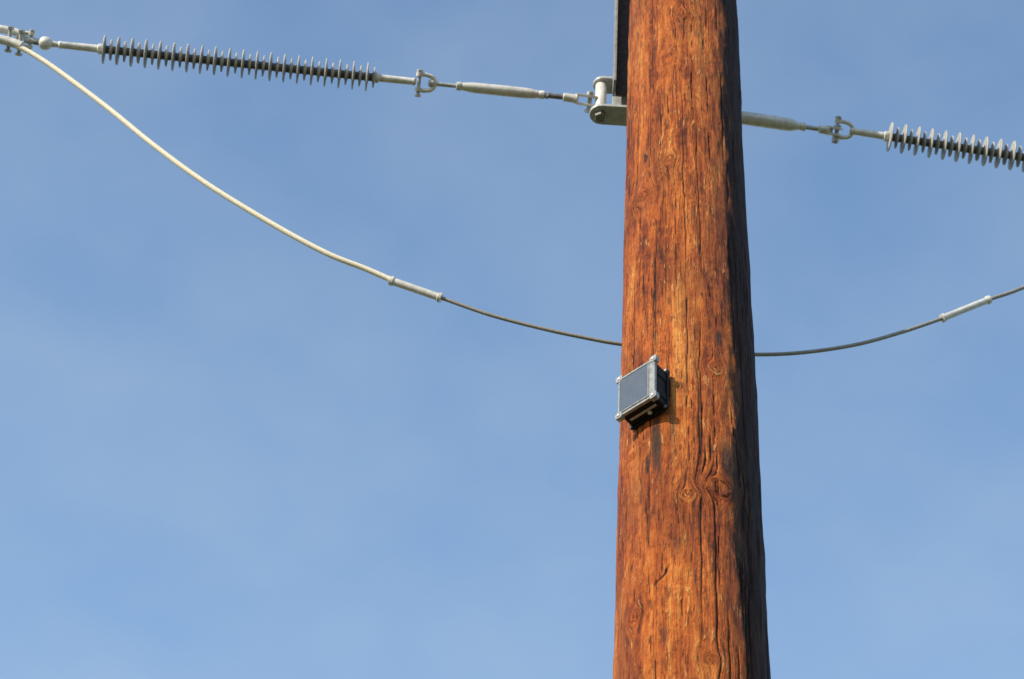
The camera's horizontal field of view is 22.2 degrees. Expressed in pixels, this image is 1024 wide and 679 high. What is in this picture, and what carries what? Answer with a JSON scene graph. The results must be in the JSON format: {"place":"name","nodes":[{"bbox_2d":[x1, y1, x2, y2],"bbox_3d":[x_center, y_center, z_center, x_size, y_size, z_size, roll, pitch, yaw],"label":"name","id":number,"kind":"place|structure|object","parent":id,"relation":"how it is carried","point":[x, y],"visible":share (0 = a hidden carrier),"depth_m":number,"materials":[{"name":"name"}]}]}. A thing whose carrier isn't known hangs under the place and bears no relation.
{"place":"outdoors","nodes":[
{"label":"outdoors","id":0,"kind":"place"},
{"bbox_2d":[0,0,1023,678],"label":"sky","id":1,"kind":"structure","parent":0,"point":[231,448],"materials":[{"name":"blue"}]},
{"bbox_3d":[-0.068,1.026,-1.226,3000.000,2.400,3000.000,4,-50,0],"label":"ground","id":2,"kind":"structure","parent":0,"visible":0},
{"bbox_2d":[613,0,770,678],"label":"wooden utility pole","id":3,"kind":"object","parent":2,"relation":"on","point":[690,596],"visible":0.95,"depth_m":6.51,"materials":[{"name":"brown wood"}]},
{"bbox_2d":[16,45,1023,356],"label":"jumper cable","id":4,"kind":"object","parent":3,"relation":"attached to","point":[440,297],"visible":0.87,"depth_m":7.42,"materials":[{"name":"metal"}]},
{"bbox_2d":[589,0,629,125],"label":"steel mounting bracket","id":5,"kind":"object","parent":3,"relation":"attached to","point":[602,112],"visible":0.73,"depth_m":8.15,"materials":[{"name":"metal"}]},
{"bbox_2d":[563,91,597,112],"bbox_3d":[0.212,-0.738,8.105,0.110,0.057,0.064,4,-50,0],"label":"clevis fitting","id":6,"kind":"object","parent":5,"relation":"attached to","point":[574,98],"visible":1,"depth_m":8.09,"materials":[{"name":"metal"}]},
{"bbox_2d":[428,79,562,99],"bbox_3d":[-0.045,-0.772,8.094,0.433,0.037,0.034,7,-50,-2],"label":"turnbuckle","id":7,"kind":"object","parent":6,"relation":"attached to","point":[500,90],"visible":1,"depth_m":8.08,"materials":[{"name":"metal"}]},
{"bbox_2d":[414,69,436,96],"bbox_3d":[-0.266,-0.791,8.080,0.069,0.067,0.076,4,-50,0],"label":"anchor shackle","id":8,"kind":"object","parent":7,"relation":"attached to","point":[420,73],"visible":1,"depth_m":8.07,"materials":[{"name":"metal"}]},
{"bbox_2d":[58,35,415,90],"bbox_3d":[-0.845,-0.851,8.049,1.103,0.107,0.090,6,-50,-2],"label":"polymer strain insulator","id":9,"kind":"object","parent":8,"relation":"attached to","point":[180,57],"visible":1,"depth_m":8.03,"materials":[{"name":"plastic"}]},
{"bbox_2d":[33,36,57,49],"bbox_3d":[-1.430,-0.909,8.017,0.076,0.043,0.043,4,-50,0],"label":"ball socket fitting","id":10,"kind":"object","parent":9,"relation":"attached to","point":[45,43],"visible":1,"depth_m":8.00,"materials":[{"name":"metal"}]},
{"bbox_2d":[0,25,38,55],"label":"dead end clamp","id":11,"kind":"object","parent":10,"relation":"attached to","point":[9,41],"visible":1,"depth_m":8.01,"materials":[{"name":"metal"}]},
{"bbox_2d":[742,111,832,132],"bbox_3d":[0.768,-0.682,8.127,0.463,0.052,0.043,6,-50,-2],"label":"turnbuckle","id":12,"kind":"object","parent":5,"relation":"attached to","point":[767,121],"visible":0.59,"depth_m":8.11,"materials":[{"name":"metal"}]},
{"bbox_2d":[818,116,854,143],"bbox_3d":[1.011,-0.650,8.136,0.112,0.074,0.073,-11,-52,12],"label":"anchor shackle","id":13,"kind":"object","parent":12,"relation":"attached to","point":[836,135],"visible":1,"depth_m":8.12,"materials":[{"name":"metal"}]},
{"bbox_2d":[849,122,1023,172],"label":"polymer strain insulator","id":14,"kind":"object","parent":13,"relation":"attached to","point":[998,153],"visible":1,"depth_m":8.12,"materials":[{"name":"plastic"}]},
{"bbox_2d":[615,354,668,429],"bbox_3d":[0.319,0.131,6.384,0.128,0.156,0.059,-33,-59,26],"label":"solar powered sensor box","id":15,"kind":"object","parent":3,"relation":"attached to","point":[643,393],"visible":1,"depth_m":6.35,"materials":[{"name":"black plastic"}]}
]}

